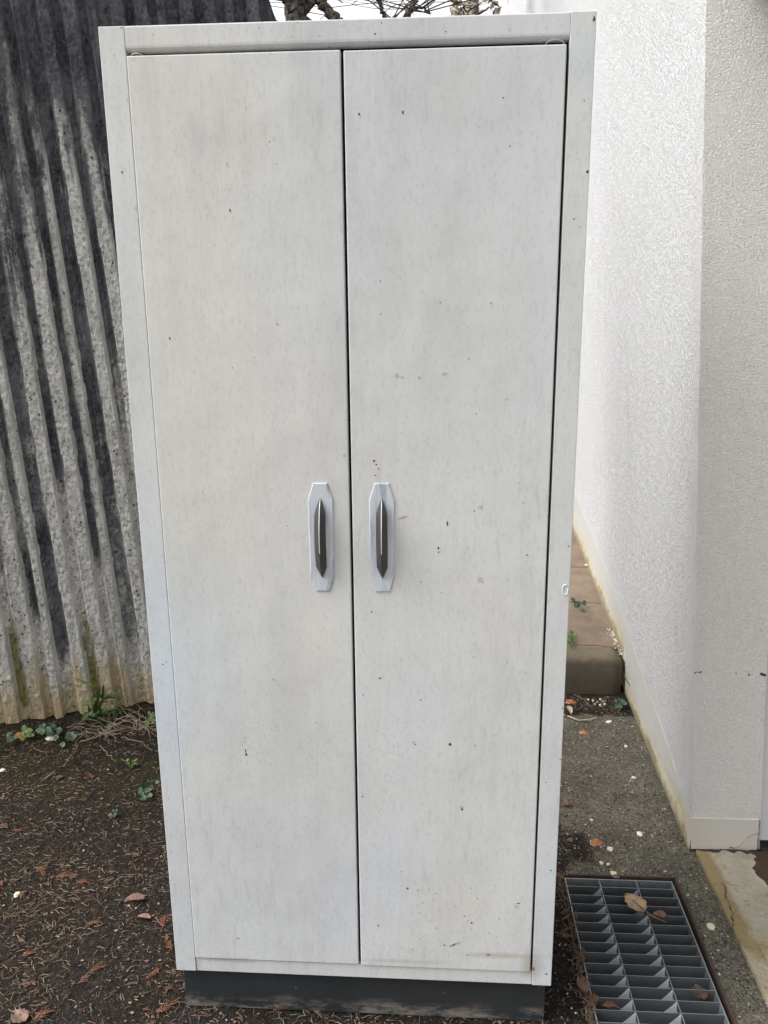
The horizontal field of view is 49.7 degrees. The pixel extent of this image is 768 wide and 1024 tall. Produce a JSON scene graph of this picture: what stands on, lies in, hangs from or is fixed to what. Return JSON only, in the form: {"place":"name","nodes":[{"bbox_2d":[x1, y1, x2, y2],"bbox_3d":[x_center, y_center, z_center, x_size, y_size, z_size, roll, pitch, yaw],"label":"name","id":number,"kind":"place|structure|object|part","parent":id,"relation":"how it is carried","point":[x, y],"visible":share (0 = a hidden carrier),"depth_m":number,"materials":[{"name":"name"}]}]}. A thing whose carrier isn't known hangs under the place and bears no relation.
{"place":"outdoors","nodes":[
{"label":"outdoors","id":0,"kind":"place"},
{"bbox_2d":[269,0,466,20],"label":"sky","id":1,"kind":"structure","parent":0,"point":[346,12],"materials":[{"name":"white"}]},
{"bbox_2d":[0,684,767,1023],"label":"ground","id":2,"kind":"structure","parent":0,"point":[106,1002],"depth_m":2.28,"materials":[{"name":"brown soil"}]},
{"bbox_2d":[6,732,15,741],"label":"weed","id":3,"kind":"object","parent":2,"relation":"on","point":[10,736],"visible":1,"depth_m":2.92,"materials":[{"name":"green plant"}]},
{"bbox_2d":[10,1008,28,1022],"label":"dead leaf","id":4,"kind":"object","parent":2,"relation":"on","point":[22,1017],"visible":1,"depth_m":1.80,"materials":[{"name":"beige plant"}]},
{"bbox_2d":[15,732,27,738],"bbox_3d":[-1.293,0.794,2.957,0.050,0.014,0.030,9,29,2],"label":"terracotta shard","id":5,"kind":"object","parent":2,"relation":"on","point":[17,736],"visible":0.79,"depth_m":2.95,"materials":[{"name":"orange ceramic"}]},
{"bbox_2d":[19,725,33,739],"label":"weed","id":6,"kind":"object","parent":2,"relation":"on","point":[26,729],"visible":1,"depth_m":2.94,"materials":[{"name":"green plant"}]},
{"bbox_2d":[21,950,35,956],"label":"cedar spray","id":7,"kind":"object","parent":2,"relation":"on","point":[27,952],"visible":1,"depth_m":1.98,"materials":[{"name":"brown plant"}]},
{"bbox_2d":[36,867,45,876],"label":"cedar spray","id":8,"kind":"object","parent":2,"relation":"on","point":[40,870],"visible":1,"depth_m":2.27,"materials":[{"name":"brown plant"}]},
{"bbox_2d":[33,1008,53,1018],"bbox_3d":[-0.746,1.094,1.812,0.043,0.007,0.023,-11,17,-35],"label":"cedar spray","id":9,"kind":"object","parent":2,"relation":"on","point":[46,1011],"visible":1,"depth_m":1.81,"materials":[{"name":"brown plant"}]},
{"bbox_2d":[35,723,53,735],"bbox_3d":[-1.228,0.776,2.974,0.044,0.030,0.117,-16,18,-41],"label":"weed","id":10,"kind":"object","parent":2,"relation":"on","point":[42,729],"visible":1,"depth_m":2.95,"materials":[{"name":"green plant"}]},
{"bbox_2d":[45,736,52,740],"bbox_3d":[-1.185,0.806,2.948,0.036,0.018,0.026,-7,14,-9],"label":"stone","id":11,"kind":"object","parent":2,"relation":"on","point":[48,738],"visible":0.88,"depth_m":2.94,"materials":[{"name":"stone"}]},
{"bbox_2d":[49,724,62,740],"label":"weed","id":12,"kind":"object","parent":2,"relation":"on","point":[59,730],"visible":1,"depth_m":2.97,"materials":[{"name":"green plant"}]},
{"bbox_2d":[56,871,75,877],"bbox_3d":[-0.863,0.987,2.254,0.055,0.007,0.026,-2,14,-6],"label":"cedar spray","id":13,"kind":"object","parent":2,"relation":"on","point":[62,875],"visible":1,"depth_m":2.25,"materials":[{"name":"brown plant"}]},
{"bbox_2d":[65,731,76,739],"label":"weed","id":14,"kind":"object","parent":2,"relation":"on","point":[70,736],"visible":1,"depth_m":2.93,"materials":[{"name":"green plant"}]},
{"bbox_2d":[76,878,89,883],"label":"cedar spray","id":15,"kind":"object","parent":2,"relation":"on","point":[83,879],"visible":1,"depth_m":2.22,"materials":[{"name":"brown plant"}]},
{"bbox_2d":[77,969,94,983],"bbox_3d":[-0.683,1.069,1.910,0.021,0.007,0.050,0,14,17],"label":"cedar spray","id":16,"kind":"object","parent":2,"relation":"on","point":[86,976],"visible":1,"depth_m":1.91,"materials":[{"name":"brown plant"}]},
{"bbox_2d":[87,920,101,924],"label":"cedar spray","id":17,"kind":"object","parent":2,"relation":"on","point":[95,921],"visible":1,"depth_m":2.08,"materials":[{"name":"brown plant"}]},
{"bbox_2d":[89,963,108,971],"bbox_3d":[-0.669,1.064,1.939,0.044,0.006,0.021,-10,17,-35],"label":"cedar spray","id":18,"kind":"object","parent":2,"relation":"on","point":[96,967],"visible":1,"depth_m":1.94,"materials":[{"name":"brown plant"}]},
{"bbox_2d":[75,678,128,728],"bbox_3d":[-1.040,0.696,3.048,0.192,0.218,0.121,-7,14,-10],"label":"dandelion weed","id":19,"kind":"object","parent":2,"relation":"on","point":[95,711],"visible":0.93,"depth_m":3.04,"materials":[{"name":"green plant"}]},
{"bbox_2d":[80,728,124,741],"bbox_3d":[-1.005,0.797,2.958,0.158,0.016,0.014,-14,17,-34],"label":"twig","id":20,"kind":"object","parent":2,"relation":"on","point":[103,734],"visible":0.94,"depth_m":2.96,"materials":[{"name":"brown wood"}]},
{"bbox_2d":[63,694,156,766],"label":"dry stems","id":21,"kind":"object","parent":2,"relation":"on","point":[135,721],"visible":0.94,"depth_m":2.99,"materials":[{"name":"plant"}]},
{"bbox_2d":[108,809,117,817],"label":"weed","id":22,"kind":"object","parent":2,"relation":"on","point":[110,815],"visible":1,"depth_m":2.50,"materials":[{"name":"green plant"}]},
{"bbox_2d":[121,758,137,767],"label":"weed","id":23,"kind":"object","parent":2,"relation":"on","point":[127,760],"visible":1,"depth_m":2.78,"materials":[{"name":"green plant"}]},
{"bbox_2d":[124,893,144,902],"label":"dead leaf","id":24,"kind":"object","parent":2,"relation":"on","point":[135,896],"visible":1,"depth_m":2.15,"materials":[{"name":"beige plant"}]},
{"bbox_2d":[0,0,276,723],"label":"corrugated metal wall","id":25,"kind":"structure","parent":2,"relation":"on","point":[73,606],"depth_m":2.84,"materials":[{"name":"grey metal"}]},
{"bbox_2d":[137,913,150,918],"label":"dead leaf","id":26,"kind":"object","parent":2,"relation":"on","point":[145,915],"visible":1,"depth_m":2.09,"materials":[{"name":"beige plant"}]},
{"bbox_2d":[138,785,153,800],"bbox_3d":[-0.751,0.888,2.609,0.049,0.028,0.080,-7,14,-9],"label":"weed","id":27,"kind":"object","parent":2,"relation":"on","point":[150,788],"visible":1,"depth_m":2.61,"materials":[{"name":"green plant"}]},
{"bbox_2d":[144,711,155,725],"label":"weed","id":28,"kind":"object","parent":2,"relation":"on","point":[153,719],"visible":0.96,"depth_m":3.06,"materials":[{"name":"green plant"}]},
{"bbox_2d":[145,967,158,979],"bbox_3d":[-0.532,1.066,1.913,0.022,0.006,0.043,6,17,36],"label":"cedar spray","id":29,"kind":"object","parent":2,"relation":"on","point":[152,973],"visible":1,"depth_m":1.92,"materials":[{"name":"brown plant"}]},
{"bbox_2d":[157,915,167,927],"bbox_3d":[-0.556,1.026,2.086,0.024,0.008,0.048,-1,14,12],"label":"cedar spray","id":30,"kind":"object","parent":2,"relation":"on","point":[163,921],"visible":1,"depth_m":2.08,"materials":[{"name":"brown plant"}]},
{"bbox_2d":[156,999,178,1013],"bbox_3d":[-0.479,1.090,1.831,0.026,0.007,0.055,11,18,40],"label":"cedar spray","id":31,"kind":"object","parent":2,"relation":"on","point":[164,1007],"visible":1,"depth_m":1.83,"materials":[{"name":"brown plant"}]},
{"bbox_2d":[0,708,556,1023],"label":"soil crumbs","id":32,"kind":"object","parent":2,"relation":"on","point":[144,966],"visible":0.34,"depth_m":2.29,"materials":[{"name":"brown soil"}]},
{"bbox_2d":[277,0,342,20],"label":"bare tree","id":33,"kind":"object","parent":2,"relation":"on","point":[294,10],"visible":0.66,"depth_m":4.53,"materials":[{"name":"brown plant"}]},
{"bbox_2d":[0,693,664,1023],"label":"fallen needles","id":34,"kind":"object","parent":2,"relation":"on","point":[172,970],"visible":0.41,"depth_m":2.19,"materials":[{"name":"brown plant"}]},
{"bbox_2d":[270,0,403,20],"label":"bare tree","id":35,"kind":"object","parent":2,"relation":"on","point":[326,8],"visible":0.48,"depth_m":4.54,"materials":[{"name":"brown plant"}]},
{"bbox_2d":[98,11,596,1020],"bbox_3d":[-0.043,0.102,1.765,0.800,1.942,0.488,0,14,4],"label":"metal cabinet","id":36,"kind":"object","parent":2,"relation":"on","point":[352,261],"visible":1,"depth_m":1.50,"materials":[{"name":"white metal"}]},
{"bbox_3d":[-0.238,0.108,1.551,0.352,1.754,0.046,0,14,4],"label":"door","id":37,"kind":"part","parent":36,"relation":"part of","materials":[{"name":"beige paint"}]},
{"bbox_3d":[0.120,0.111,1.529,0.355,1.755,0.046,0,14,4],"label":"door","id":38,"kind":"part","parent":36,"relation":"part of","materials":[{"name":"beige paint"}]},
{"bbox_2d":[369,0,411,17],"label":"bare tree","id":39,"kind":"object","parent":2,"relation":"on","point":[384,14],"visible":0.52,"depth_m":5.07,"materials":[{"name":"brown plant"}]},
{"bbox_2d":[342,0,493,16],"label":"bare tree","id":40,"kind":"object","parent":2,"relation":"on","point":[410,9],"visible":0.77,"depth_m":4.89,"materials":[{"name":"brown plant"}]},
{"bbox_2d":[449,0,501,15],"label":"dry shrub","id":41,"kind":"object","parent":2,"relation":"on","point":[462,8],"visible":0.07,"depth_m":5.80,"materials":[{"name":"brown plant"}]},
{"bbox_2d":[553,930,569,936],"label":"cedar spray","id":42,"kind":"object","parent":2,"relation":"on","point":[563,932],"visible":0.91,"depth_m":2.02,"materials":[{"name":"brown plant"}]},
{"bbox_2d":[562,800,570,806],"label":"dead leaf","id":43,"kind":"object","parent":2,"relation":"on","point":[564,803],"visible":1,"depth_m":2.55,"materials":[{"name":"brown plant"}]},
{"bbox_2d":[566,706,572,714],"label":"dead leaf","id":44,"kind":"object","parent":2,"relation":"on","point":[570,709],"visible":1,"depth_m":3.12,"materials":[{"name":"plant"}]},
{"bbox_2d":[566,699,576,703],"bbox_3d":[0.725,0.731,3.204,0.042,0.012,0.025,7,28,-4],"label":"terracotta shard","id":45,"kind":"object","parent":2,"relation":"on","point":[570,701],"visible":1,"depth_m":3.20,"materials":[{"name":"orange ceramic"}]},
{"bbox_2d":[565,898,591,1018],"bbox_3d":[0.588,1.217,1.623,0.310,0.159,1.297,0,14,4],"label":"pit","id":46,"kind":"object","parent":2,"relation":"in","point":[576,949],"visible":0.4,"depth_m":2.21,"materials":[{"name":"concrete"}]},
{"bbox_2d":[558,873,736,1023],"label":"metal grate","id":47,"kind":"object","parent":46,"relation":"on","point":[645,968],"visible":0.98,"depth_m":1.98,"materials":[{"name":"metal"}]},
{"bbox_2d":[578,947,586,958],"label":"cedar spray","id":48,"kind":"object","parent":47,"relation":"on","point":[581,950],"visible":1,"depth_m":1.96,"materials":[{"name":"brown plant"}]},
{"bbox_2d":[576,974,589,993],"bbox_3d":[0.448,1.064,1.870,0.030,0.013,0.050,-1,14,-4],"label":"dead leaf","id":49,"kind":"object","parent":47,"relation":"on","point":[583,983],"visible":1,"depth_m":1.87,"materials":[{"name":"brown plant"}]},
{"bbox_2d":[579,996,596,1008],"bbox_3d":[0.450,1.076,1.823,0.045,0.007,0.019,6,17,36],"label":"cedar spray","id":50,"kind":"object","parent":47,"relation":"on","point":[589,1002],"visible":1,"depth_m":1.82,"materials":[{"name":"brown plant"}]},
{"bbox_2d":[591,992,599,1005],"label":"cedar spray","id":51,"kind":"object","parent":47,"relation":"on","point":[593,998],"visible":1,"depth_m":1.83,"materials":[{"name":"brown plant"}]},
{"bbox_2d":[602,1000,618,1007],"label":"dead leaf","id":52,"kind":"object","parent":47,"relation":"on","point":[607,1005],"visible":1,"depth_m":1.81,"materials":[{"name":"brown plant"}]},
{"bbox_2d":[611,874,619,878],"bbox_3d":[0.623,0.980,2.227,0.022,0.011,0.015,4,15,18],"label":"stone","id":53,"kind":"object","parent":47,"relation":"on","point":[615,876],"visible":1,"depth_m":2.22,"materials":[{"name":"grey stone"}]},
{"bbox_2d":[624,893,646,912],"bbox_3d":[0.640,0.999,2.120,0.054,0.011,0.072,-6,15,-21],"label":"dead leaf","id":54,"kind":"object","parent":47,"relation":"on","point":[632,904],"visible":1,"depth_m":2.12,"materials":[{"name":"brown plant"}]},
{"bbox_2d":[632,899,665,922],"bbox_3d":[0.665,1.009,2.092,0.014,0.013,0.097,-15,17,-37],"label":"leaf stalk","id":55,"kind":"object","parent":47,"relation":"on","point":[648,912],"visible":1,"depth_m":2.08,"materials":[{"name":"brown plant"}]},
{"bbox_2d":[653,910,666,917],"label":"dead leaf","id":56,"kind":"object","parent":47,"relation":"on","point":[661,913],"visible":1,"depth_m":2.08,"materials":[{"name":"brown plant"}]},
{"bbox_2d":[691,983,708,1000],"bbox_3d":[0.709,1.081,1.867,0.038,0.010,0.046,-3,14,-11],"label":"dead leaf","id":57,"kind":"object","parent":47,"relation":"on","point":[703,996],"visible":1,"depth_m":1.86,"materials":[{"name":"brown plant"}]},
{"bbox_2d":[567,715,597,720],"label":"dry stalk","id":58,"kind":"object","parent":2,"relation":"on","point":[582,719],"visible":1,"depth_m":3.06,"materials":[{"name":"plant"}]},
{"bbox_2d":[579,730,587,734],"bbox_3d":[0.719,0.790,2.975,0.034,0.010,0.020,13,32,18],"label":"terracotta shard","id":59,"kind":"object","parent":2,"relation":"on","point":[582,732],"visible":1,"depth_m":2.97,"materials":[{"name":"orange ceramic"}]},
{"bbox_2d":[565,647,621,694],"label":"kerb","id":60,"kind":"structure","parent":2,"relation":"on","point":[594,670],"depth_m":3.26,"materials":[{"name":"concrete"}]},
{"bbox_2d":[590,839,602,846],"bbox_3d":[0.608,0.942,2.366,0.040,0.012,0.024,6,27,-10],"label":"terracotta shard","id":61,"kind":"object","parent":2,"relation":"on","point":[596,842],"visible":1,"depth_m":2.36,"materials":[{"name":"orange ceramic"}]},
{"bbox_2d":[468,0,767,850],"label":"building","id":62,"kind":"structure","parent":2,"relation":"on","point":[670,510],"depth_m":2.26,"materials":[{"name":"white paint"}]},
{"bbox_2d":[614,698,627,708],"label":"weed","id":63,"kind":"object","parent":2,"relation":"on","point":[619,702],"visible":1,"depth_m":3.15,"materials":[{"name":"green plant"}]},
{"bbox_2d":[706,923,714,930],"bbox_3d":[0.807,1.024,2.044,0.019,0.013,0.024,-6,15,-22],"label":"stone","id":64,"kind":"object","parent":2,"relation":"on","point":[710,926],"visible":1,"depth_m":2.04,"materials":[{"name":"stone"}]},
{"bbox_2d":[567,530,618,647],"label":"path","id":65,"kind":"structure","parent":0,"point":[590,625],"depth_m":3.67,"materials":[{"name":"brown concrete"}]},
{"bbox_2d":[567,630,576,645],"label":"weed","id":66,"kind":"object","parent":65,"relation":"on","point":[572,634],"visible":0.99,"depth_m":3.37,"materials":[{"name":"green plant"}]},
{"bbox_2d":[571,597,586,607],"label":"weed","id":67,"kind":"object","parent":65,"relation":"on","point":[577,604],"visible":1,"depth_m":3.67,"materials":[{"name":"green plant"}]},
{"bbox_2d":[607,628,622,654],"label":"mortar crumbs","id":68,"kind":"object","parent":65,"relation":"on","point":[615,639],"visible":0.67,"depth_m":3.38,"materials":[{"name":"concrete"}]},
{"bbox_2d":[552,696,762,1023],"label":"pavement","id":69,"kind":"structure","parent":0,"point":[633,863],"depth_m":2.41,"materials":[{"name":"grey asphalt"}]},
{"bbox_2d":[695,849,767,1005],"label":"pavement","id":70,"kind":"structure","parent":0,"point":[738,880],"depth_m":2.14,"materials":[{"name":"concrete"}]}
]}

